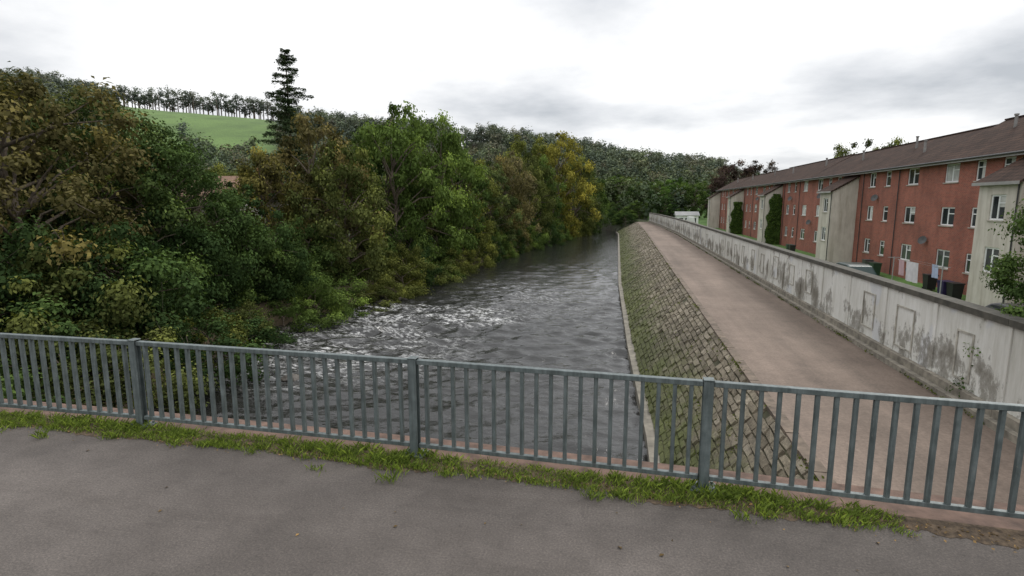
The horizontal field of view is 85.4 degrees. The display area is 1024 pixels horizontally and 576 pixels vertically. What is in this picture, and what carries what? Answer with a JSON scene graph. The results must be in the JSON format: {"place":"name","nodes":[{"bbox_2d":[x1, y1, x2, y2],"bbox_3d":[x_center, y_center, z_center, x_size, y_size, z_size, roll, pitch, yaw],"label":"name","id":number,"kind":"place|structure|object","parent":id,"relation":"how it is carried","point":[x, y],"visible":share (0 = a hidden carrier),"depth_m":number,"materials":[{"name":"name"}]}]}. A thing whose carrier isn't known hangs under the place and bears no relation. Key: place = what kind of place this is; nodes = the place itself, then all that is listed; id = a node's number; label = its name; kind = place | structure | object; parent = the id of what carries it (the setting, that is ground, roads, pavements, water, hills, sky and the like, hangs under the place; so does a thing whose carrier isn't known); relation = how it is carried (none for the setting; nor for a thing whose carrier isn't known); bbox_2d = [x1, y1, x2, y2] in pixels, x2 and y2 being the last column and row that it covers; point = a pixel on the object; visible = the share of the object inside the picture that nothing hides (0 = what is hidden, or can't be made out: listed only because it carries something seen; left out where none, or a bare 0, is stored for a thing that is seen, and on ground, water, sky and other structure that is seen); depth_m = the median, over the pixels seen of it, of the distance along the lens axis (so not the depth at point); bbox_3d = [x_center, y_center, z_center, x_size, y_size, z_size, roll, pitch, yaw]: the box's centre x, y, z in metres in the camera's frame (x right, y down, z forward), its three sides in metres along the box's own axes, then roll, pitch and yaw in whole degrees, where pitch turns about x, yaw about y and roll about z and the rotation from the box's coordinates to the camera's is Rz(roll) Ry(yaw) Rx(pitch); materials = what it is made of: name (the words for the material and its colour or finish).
{"place":"outdoors","nodes":[
{"label":"outdoors","id":0,"kind":"place"},
{"bbox_2d":[147,228,647,461],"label":"river","id":1,"kind":"structure","parent":0,"point":[556,306],"depth_m":30.60,"materials":[{"name":"liquid"}]},
{"bbox_2d":[616,232,659,462],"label":"river toe wall","id":2,"kind":"structure","parent":1,"relation":"in","point":[649,432],"depth_m":25.24,"materials":[{"name":"concrete"}]},
{"bbox_2d":[18,99,965,408],"bbox_3d":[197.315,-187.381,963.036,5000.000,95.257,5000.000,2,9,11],"label":"ground","id":3,"kind":"structure","parent":0,"point":[222,131],"depth_m":274.26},
{"bbox_2d":[0,270,89,382],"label":"bank shrub","id":4,"kind":"object","parent":3,"relation":"on","point":[26,327],"visible":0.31,"depth_m":18.90,"materials":[{"name":"green plant"}]},
{"bbox_2d":[0,86,91,242],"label":"deciduous tree","id":5,"kind":"object","parent":3,"relation":"on","point":[33,149],"visible":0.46,"depth_m":25.79,"materials":[{"name":"brown plant"}]},
{"bbox_2d":[0,355,123,405],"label":"bank shrub","id":6,"kind":"object","parent":3,"relation":"on","point":[22,385],"visible":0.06,"depth_m":16.00,"materials":[{"name":"green plant"}]},
{"bbox_2d":[0,210,145,372],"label":"bank shrub","id":7,"kind":"object","parent":3,"relation":"on","point":[28,234],"visible":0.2,"depth_m":21.17,"materials":[{"name":"green plant"}]},
{"bbox_2d":[0,268,159,377],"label":"bank shrub","id":8,"kind":"object","parent":3,"relation":"on","point":[63,328],"visible":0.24,"depth_m":20.21,"materials":[{"name":"green plant"}]},
{"bbox_2d":[0,69,163,332],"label":"deciduous tree","id":9,"kind":"object","parent":3,"relation":"on","point":[11,111],"visible":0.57,"depth_m":25.00,"materials":[{"name":"green plant"}]},
{"bbox_2d":[0,325,174,407],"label":"bank shrub","id":10,"kind":"object","parent":3,"relation":"on","point":[70,377],"visible":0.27,"depth_m":18.57,"materials":[{"name":"green plant"}]},
{"bbox_2d":[3,224,182,359],"bbox_3d":[-17.520,0.715,23.416,8.321,6.819,6.904,3,9,21],"label":"bank shrub","id":11,"kind":"object","parent":3,"relation":"on","point":[128,305],"visible":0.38,"depth_m":21.36,"materials":[{"name":"green plant"}]},
{"bbox_2d":[0,61,194,246],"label":"deciduous tree","id":12,"kind":"object","parent":3,"relation":"on","point":[74,89],"visible":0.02,"depth_m":30.62,"materials":[{"name":"brown plant"}]},
{"bbox_2d":[2,91,213,276],"bbox_3d":[-23.542,-4.350,31.660,12.839,13.588,11.470,0,9,-3],"label":"deciduous tree","id":13,"kind":"object","parent":3,"relation":"on","point":[157,193],"visible":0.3,"depth_m":30.14,"materials":[{"name":"green plant"}]},
{"bbox_2d":[0,218,223,360],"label":"bank shrub","id":14,"kind":"object","parent":3,"relation":"on","point":[190,287],"visible":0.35,"depth_m":23.59,"materials":[{"name":"green plant"}]},
{"bbox_2d":[17,227,225,340],"bbox_3d":[-18.375,0.644,25.550,6.647,6.995,8.394,3,9,19],"label":"bank shrub","id":15,"kind":"object","parent":3,"relation":"on","point":[198,269],"visible":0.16,"depth_m":24.99,"materials":[{"name":"green plant"}]},
{"bbox_2d":[38,240,210,354],"bbox_3d":[-17.359,0.952,24.475,5.556,6.268,6.782,0,9,3],"label":"bank shrub","id":16,"kind":"object","parent":3,"relation":"on","point":[96,284],"visible":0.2,"depth_m":23.75,"materials":[{"name":"green plant"}]},
{"bbox_2d":[32,319,219,413],"bbox_3d":[-14.434,3.426,21.341,7.441,4.461,5.703,0,9,-2],"label":"bank shrub","id":17,"kind":"object","parent":3,"relation":"on","point":[163,334],"visible":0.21,"depth_m":20.13,"materials":[{"name":"green plant"}]},
{"bbox_2d":[7,120,286,298],"bbox_3d":[-20.973,-3.869,33.016,10.999,12.233,12.773,3,9,20],"label":"deciduous tree","id":18,"kind":"object","parent":3,"relation":"on","point":[183,154],"visible":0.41,"depth_m":33.47,"materials":[{"name":"green plant"}]},
{"bbox_2d":[65,204,238,325],"bbox_3d":[-19.860,-0.590,29.953,9.255,7.821,7.570,3,9,16],"label":"bank shrub","id":19,"kind":"object","parent":3,"relation":"on","point":[189,233],"visible":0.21,"depth_m":29.95,"materials":[{"name":"green plant"}]},
{"bbox_2d":[88,312,282,400],"bbox_3d":[-14.178,3.577,24.287,7.596,4.823,6.193,-4,10,-26],"label":"bank shrub","id":20,"kind":"object","parent":3,"relation":"on","point":[226,339],"visible":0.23,"depth_m":23.66,"materials":[{"name":"green plant"}]},
{"bbox_2d":[130,214,264,336],"bbox_3d":[-18.296,-0.635,31.914,7.538,7.274,5.380,-6,10,-32],"label":"bank shrub","id":21,"kind":"object","parent":3,"relation":"on","point":[236,274],"visible":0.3,"depth_m":31.85,"materials":[{"name":"green plant"}]},
{"bbox_2d":[131,165,279,283],"bbox_3d":[-21.242,-3.422,37.406,9.142,9.879,10.606,-7,11,-38],"label":"deciduous tree","id":22,"kind":"object","parent":3,"relation":"on","point":[194,192],"visible":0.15,"depth_m":35.41,"materials":[{"name":"green plant"}]},
{"bbox_2d":[172,304,255,376],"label":"bank shrub","id":23,"kind":"object","parent":3,"relation":"on","point":[236,330],"visible":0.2,"depth_m":26.99,"materials":[{"name":"green plant"}]},
{"bbox_2d":[185,181,279,244],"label":"deciduous tree","id":24,"kind":"object","parent":3,"relation":"on","point":[249,193],"visible":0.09,"depth_m":42.29,"materials":[{"name":"green plant"}]},
{"bbox_2d":[196,254,272,308],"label":"bank shrub","id":25,"kind":"object","parent":3,"relation":"on","point":[231,293],"visible":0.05,"depth_m":35.06,"materials":[{"name":"green plant"}]},
{"bbox_2d":[185,306,308,354],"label":"bank shrub","id":26,"kind":"object","parent":3,"relation":"on","point":[283,338],"visible":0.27,"depth_m":30.11,"materials":[{"name":"green plant"}]},
{"bbox_2d":[197,225,299,308],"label":"bank shrub","id":27,"kind":"object","parent":3,"relation":"on","point":[261,275],"visible":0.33,"depth_m":35.73,"materials":[{"name":"green plant"}]},
{"bbox_2d":[230,297,278,346],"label":"bank shrub","id":28,"kind":"object","parent":3,"relation":"on","point":[244,312],"visible":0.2,"depth_m":32.49,"materials":[{"name":"green plant"}]},
{"bbox_2d":[210,207,311,305],"bbox_3d":[-16.596,-1.389,37.098,6.224,7.889,7.583,2,9,13],"label":"bank shrub","id":29,"kind":"object","parent":3,"relation":"on","point":[284,231],"visible":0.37,"depth_m":36.80,"materials":[{"name":"green plant"}]},
{"bbox_2d":[220,246,319,304],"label":"bank shrub","id":30,"kind":"object","parent":3,"relation":"on","point":[276,270],"visible":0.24,"depth_m":37.48,"materials":[{"name":"green plant"}]},
{"bbox_2d":[220,143,326,254],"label":"deciduous tree","id":31,"kind":"object","parent":3,"relation":"on","point":[246,177],"visible":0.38,"depth_m":45.01,"materials":[{"name":"green plant"}]},
{"bbox_2d":[232,237,326,305],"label":"bank shrub","id":32,"kind":"object","parent":3,"relation":"on","point":[292,261],"visible":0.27,"depth_m":37.73,"materials":[{"name":"green plant"}]},
{"bbox_2d":[249,48,336,228],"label":"conifer tree","id":33,"kind":"object","parent":3,"relation":"on","point":[282,99],"visible":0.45,"depth_m":58.55,"materials":[{"name":"green plant"}]},
{"bbox_2d":[247,294,349,333],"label":"bank shrub","id":34,"kind":"object","parent":3,"relation":"on","point":[329,320],"visible":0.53,"depth_m":35.45,"materials":[{"name":"green plant"}]},
{"bbox_2d":[264,237,341,297],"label":"bank shrub","id":35,"kind":"object","parent":3,"relation":"on","point":[329,257],"visible":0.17,"depth_m":41.90,"materials":[{"name":"green plant"}]},
{"bbox_2d":[285,211,333,276],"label":"bank shrub","id":36,"kind":"object","parent":3,"relation":"on","point":[308,233],"visible":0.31,"depth_m":43.98,"materials":[{"name":"green plant"}]},
{"bbox_2d":[242,108,386,275],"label":"deciduous tree","id":37,"kind":"object","parent":3,"relation":"on","point":[306,134],"visible":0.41,"depth_m":46.44,"materials":[{"name":"brown plant"}]},
{"bbox_2d":[284,270,354,324],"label":"bank shrub","id":38,"kind":"object","parent":3,"relation":"on","point":[326,294],"visible":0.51,"depth_m":37.53,"materials":[{"name":"green plant"}]},
{"bbox_2d":[295,226,362,283],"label":"bank shrub","id":39,"kind":"object","parent":3,"relation":"on","point":[334,269],"visible":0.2,"depth_m":45.62,"materials":[{"name":"green plant"}]},
{"bbox_2d":[272,135,397,286],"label":"deciduous tree","id":40,"kind":"object","parent":3,"relation":"on","point":[371,192],"visible":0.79,"depth_m":44.69,"materials":[{"name":"green plant"}]},
{"bbox_2d":[304,275,371,317],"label":"bank shrub","id":41,"kind":"object","parent":3,"relation":"on","point":[344,292],"visible":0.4,"depth_m":39.49,"materials":[{"name":"green plant"}]},
{"bbox_2d":[326,232,395,277],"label":"bank shrub","id":42,"kind":"object","parent":3,"relation":"on","point":[387,251],"visible":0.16,"depth_m":48.52,"materials":[{"name":"green plant"}]},
{"bbox_2d":[338,283,400,312],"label":"bank shrub","id":43,"kind":"object","parent":3,"relation":"on","point":[385,292],"visible":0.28,"depth_m":42.88,"materials":[{"name":"green plant"}]},
{"bbox_2d":[350,223,407,276],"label":"bank shrub","id":44,"kind":"object","parent":3,"relation":"on","point":[399,234],"visible":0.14,"depth_m":52.20,"materials":[{"name":"green plant"}]},
{"bbox_2d":[0,66,763,215],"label":"distant woodland","id":45,"kind":"object","parent":3,"relation":"on","point":[636,163],"visible":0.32,"depth_m":291.08,"materials":[{"name":"green plant"}]},
{"bbox_2d":[366,273,414,306],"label":"bank shrub","id":46,"kind":"object","parent":3,"relation":"on","point":[376,287],"visible":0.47,"depth_m":45.00,"materials":[{"name":"green plant"}]},
{"bbox_2d":[337,114,448,246],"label":"deciduous tree","id":47,"kind":"object","parent":3,"relation":"on","point":[380,173],"visible":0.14,"depth_m":57.27,"materials":[{"name":"green plant"}]},
{"bbox_2d":[335,100,464,272],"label":"deciduous tree","id":48,"kind":"object","parent":3,"relation":"on","point":[413,169],"visible":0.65,"depth_m":53.68,"materials":[{"name":"green plant"}]},
{"bbox_2d":[374,257,448,297],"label":"bank shrub","id":49,"kind":"object","parent":3,"relation":"on","point":[404,269],"visible":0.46,"depth_m":48.59,"materials":[{"name":"green plant"}]},
{"bbox_2d":[388,240,436,288],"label":"bank shrub","id":50,"kind":"object","parent":3,"relation":"on","point":[405,256],"visible":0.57,"depth_m":50.88,"materials":[{"name":"green plant"}]},
{"bbox_2d":[400,242,444,286],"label":"bank shrub","id":51,"kind":"object","parent":3,"relation":"on","point":[431,273],"visible":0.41,"depth_m":53.45,"materials":[{"name":"green plant"}]},
{"bbox_2d":[382,109,490,265],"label":"deciduous tree","id":52,"kind":"object","parent":3,"relation":"on","point":[451,138],"visible":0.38,"depth_m":60.21,"materials":[{"name":"green plant"}]},
{"bbox_2d":[416,259,464,286],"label":"bank shrub","id":53,"kind":"object","parent":3,"relation":"on","point":[446,276],"visible":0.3,"depth_m":56.42,"materials":[{"name":"green plant"}]},
{"bbox_2d":[424,223,458,263],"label":"bank shrub","id":54,"kind":"object","parent":3,"relation":"on","point":[440,238],"visible":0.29,"depth_m":62.02,"materials":[{"name":"green plant"}]},
{"bbox_2d":[434,248,479,275],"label":"bank shrub","id":55,"kind":"object","parent":3,"relation":"on","point":[465,264],"visible":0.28,"depth_m":61.51,"materials":[{"name":"green plant"}]},
{"bbox_2d":[422,144,499,253],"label":"deciduous tree","id":56,"kind":"object","parent":3,"relation":"on","point":[486,195],"visible":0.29,"depth_m":67.35,"materials":[{"name":"green plant"}]},
{"bbox_2d":[446,154,505,252],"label":"deciduous tree","id":57,"kind":"object","parent":3,"relation":"on","point":[489,225],"visible":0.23,"depth_m":72.99,"materials":[{"name":"green plant"}]},
{"bbox_2d":[461,233,498,267],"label":"bank shrub","id":58,"kind":"object","parent":3,"relation":"on","point":[488,262],"visible":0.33,"depth_m":68.97,"materials":[{"name":"green plant"}]},
{"bbox_2d":[468,159,526,246],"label":"deciduous tree","id":59,"kind":"object","parent":3,"relation":"on","point":[500,178],"visible":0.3,"depth_m":79.23,"materials":[{"name":"green plant"}]},
{"bbox_2d":[486,230,519,258],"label":"bank shrub","id":60,"kind":"object","parent":3,"relation":"on","point":[506,246],"visible":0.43,"depth_m":79.93,"materials":[{"name":"green plant"}]},
{"bbox_2d":[482,154,539,242],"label":"deciduous tree","id":61,"kind":"object","parent":3,"relation":"on","point":[509,171],"visible":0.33,"depth_m":85.58,"materials":[{"name":"green plant"}]},
{"bbox_2d":[486,150,541,233],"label":"deciduous tree","id":62,"kind":"object","parent":3,"relation":"on","point":[518,162],"visible":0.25,"depth_m":93.68,"materials":[{"name":"green plant"}]},
{"bbox_2d":[502,227,526,253],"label":"bank shrub","id":63,"kind":"object","parent":3,"relation":"on","point":[521,240],"visible":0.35,"depth_m":87.18,"materials":[{"name":"green plant"}]},
{"bbox_2d":[497,133,556,219],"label":"deciduous tree","id":64,"kind":"object","parent":3,"relation":"on","point":[518,148],"visible":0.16,"depth_m":118.17,"materials":[{"name":"green plant"}]},
{"bbox_2d":[505,149,559,240],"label":"deciduous tree","id":65,"kind":"object","parent":3,"relation":"on","point":[542,192],"visible":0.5,"depth_m":102.87,"materials":[{"name":"green plant"}]},
{"bbox_2d":[518,223,550,249],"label":"bank shrub","id":66,"kind":"object","parent":3,"relation":"on","point":[542,241],"visible":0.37,"depth_m":94.17,"materials":[{"name":"green plant"}]},
{"bbox_2d":[520,154,566,234],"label":"deciduous tree","id":67,"kind":"object","parent":3,"relation":"on","point":[552,187],"visible":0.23,"depth_m":108.32,"materials":[{"name":"green plant"}]},
{"bbox_2d":[545,222,566,244],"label":"bank shrub","id":68,"kind":"object","parent":3,"relation":"on","point":[554,231],"visible":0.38,"depth_m":105.42,"materials":[{"name":"green plant"}]},
{"bbox_2d":[531,130,602,237],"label":"deciduous tree","id":69,"kind":"object","parent":3,"relation":"on","point":[553,151],"visible":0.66,"depth_m":119.01,"materials":[{"name":"green plant"}]},
{"bbox_2d":[553,153,605,235],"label":"deciduous tree","id":70,"kind":"object","parent":3,"relation":"on","point":[586,220],"visible":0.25,"depth_m":133.27,"materials":[{"name":"green plant"}]},
{"bbox_2d":[571,169,610,233],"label":"deciduous tree","id":71,"kind":"object","parent":3,"relation":"on","point":[605,221],"visible":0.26,"depth_m":145.92,"materials":[{"name":"green plant"}]},
{"bbox_2d":[596,174,636,206],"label":"deciduous tree","id":72,"kind":"object","parent":3,"relation":"on","point":[618,182],"visible":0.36,"depth_m":177.66,"materials":[{"name":"green plant"}]},
{"bbox_2d":[621,181,656,213],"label":"deciduous tree","id":73,"kind":"object","parent":3,"relation":"on","point":[635,195],"visible":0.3,"depth_m":164.90,"materials":[{"name":"green plant"}]},
{"bbox_2d":[644,194,680,216],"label":"deciduous tree","id":74,"kind":"object","parent":3,"relation":"on","point":[660,209],"visible":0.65,"depth_m":149.60,"materials":[{"name":"green plant"}]},
{"bbox_2d":[654,177,698,216],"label":"deciduous tree","id":75,"kind":"object","parent":3,"relation":"on","point":[668,191],"visible":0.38,"depth_m":158.37,"materials":[{"name":"green plant"}]},
{"bbox_2d":[673,179,710,217],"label":"deciduous tree","id":76,"kind":"object","parent":3,"relation":"on","point":[694,192],"visible":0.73,"depth_m":154.27,"materials":[{"name":"green plant"}]},
{"bbox_2d":[617,222,814,480],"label":"stone revetment","id":77,"kind":"object","parent":3,"relation":"on","point":[684,315],"visible":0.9,"depth_m":21.03,"materials":[{"name":"stone"}]},
{"bbox_2d":[620,229,983,480],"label":"wall weeds","id":78,"kind":"object","parent":77,"relation":"on","point":[806,467],"depth_m":22.79,"materials":[{"name":"green plant"}]},
{"bbox_2d":[703,158,756,208],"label":"deciduous tree","id":79,"kind":"object","parent":3,"relation":"on","point":[724,179],"visible":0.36,"depth_m":139.58,"materials":[{"name":"brown plant"}]},
{"bbox_2d":[637,222,835,482],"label":"path kerb","id":80,"kind":"structure","parent":3,"relation":"on","point":[803,448],"depth_m":15.66,"materials":[{"name":"stone"}]},
{"bbox_2d":[648,221,1019,444],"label":"stepped plinth","id":81,"kind":"structure","parent":3,"relation":"on","point":[937,384],"depth_m":17.69,"materials":[{"name":"stone"}]},
{"bbox_2d":[649,213,1023,418],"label":"flood wall","id":82,"kind":"structure","parent":3,"relation":"on","point":[987,361],"depth_m":16.90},
{"bbox_2d":[649,216,974,383],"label":"panel mouldings","id":83,"kind":"object","parent":82,"relation":"attached to","point":[971,355],"visible":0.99,"depth_m":17.50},
{"bbox_2d":[651,214,1013,402],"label":"pilasters","id":84,"kind":"object","parent":82,"relation":"attached to","point":[1005,363],"visible":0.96,"depth_m":15.57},
{"bbox_2d":[651,213,1023,330],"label":"coping","id":85,"kind":"object","parent":82,"relation":"on","point":[1014,321],"visible":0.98,"depth_m":16.91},
{"bbox_2d":[833,137,880,157],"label":"deciduous tree","id":86,"kind":"object","parent":3,"relation":"on","point":[842,152],"visible":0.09,"depth_m":85.60,"materials":[{"name":"green plant"}]},
{"bbox_2d":[836,262,877,275],"bbox_3d":[23.188,-0.934,37.967,1.865,1.599,4.097,2,9,11],"label":"parked car","id":87,"kind":"object","parent":3,"relation":"on","point":[863,267],"visible":0.25,"depth_m":36.46,"materials":[{"name":"paint"}]},
{"bbox_2d":[707,113,1023,305],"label":"apartment block","id":88,"kind":"structure","parent":3,"relation":"on","point":[948,200],"depth_m":42.07,"materials":[{"name":"red brick"}]},
{"bbox_2d":[729,202,742,233],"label":"climbing ivy","id":89,"kind":"object","parent":88,"relation":"attached to","point":[736,225],"visible":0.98,"depth_m":99.66,"materials":[{"name":"green plant"}]},
{"bbox_2d":[764,193,782,244],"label":"climbing ivy","id":90,"kind":"object","parent":88,"relation":"attached to","point":[772,230],"visible":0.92,"depth_m":75.27,"materials":[{"name":"green plant"}]},
{"bbox_2d":[708,194,1006,271],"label":"stair window frames","id":91,"kind":"structure","parent":88,"relation":"in","point":[1000,202],"depth_m":28.92,"materials":[{"name":"white plastic"}]},
{"bbox_2d":[708,158,1011,271],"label":"window panes","id":92,"kind":"structure","parent":88,"relation":"in","point":[996,198],"depth_m":37.50,"materials":[{"name":"clear glass"}]},
{"bbox_2d":[721,156,1016,272],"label":"window frames","id":93,"kind":"structure","parent":88,"relation":"in","point":[954,164],"depth_m":41.40,"materials":[{"name":"white plastic"}]},
{"bbox_2d":[889,257,950,292],"bbox_3d":[25.597,-0.715,35.238,0.800,2.000,6.070,2,9,11],"label":"washing line","id":94,"kind":"object","parent":3,"relation":"on","point":[911,272],"visible":0.91,"depth_m":35.00,"materials":[{"name":"fabric"}]},
{"bbox_2d":[946,282,965,299],"bbox_3d":[25.813,0.207,32.364,0.620,1.047,0.799,2,9,11],"label":"wheelie bin","id":95,"kind":"object","parent":3,"relation":"on","point":[955,289],"visible":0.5,"depth_m":32.08,"materials":[{"name":"plastic"}]},
{"bbox_2d":[945,198,1023,396],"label":"roadside tree","id":96,"kind":"object","parent":3,"relation":"on","point":[1004,275],"visible":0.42,"depth_m":13.95,"materials":[{"name":"green plant"}]},
{"bbox_2d":[0,425,1023,575],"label":"pavement","id":97,"kind":"structure","parent":0,"point":[69,506],"depth_m":4.29,"materials":[{"name":"asphalt"}]},
{"bbox_2d":[0,416,1023,548],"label":"soil strip","id":98,"kind":"object","parent":97,"relation":"on","point":[954,529],"visible":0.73,"depth_m":4.62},
{"bbox_2d":[0,409,919,536],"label":"grass verge","id":99,"kind":"object","parent":98,"relation":"on","point":[719,491],"depth_m":5.19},
{"bbox_2d":[4,418,1023,566],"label":"fallen leaves","id":100,"kind":"object","parent":97,"relation":"on","point":[974,541],"visible":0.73,"depth_m":4.66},
{"bbox_2d":[0,399,1023,530],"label":"bridge parapet beam","id":101,"kind":"structure","parent":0,"point":[965,517],"depth_m":5.21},
{"bbox_2d":[0,333,1023,518],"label":"bridge railing","id":102,"kind":"object","parent":101,"relation":"on","point":[413,363],"visible":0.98,"depth_m":5.23,"materials":[{"name":"metal"}]},
{"bbox_2d":[0,0,1023,173],"label":"sky","id":103,"kind":"structure","parent":0,"point":[786,82],"materials":[{"name":"white"}]},
{"bbox_2d":[638,222,1023,504],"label":"riverside path","id":104,"kind":"structure","parent":0,"point":[773,339],"depth_m":15.68,"materials":[{"name":"concrete"}]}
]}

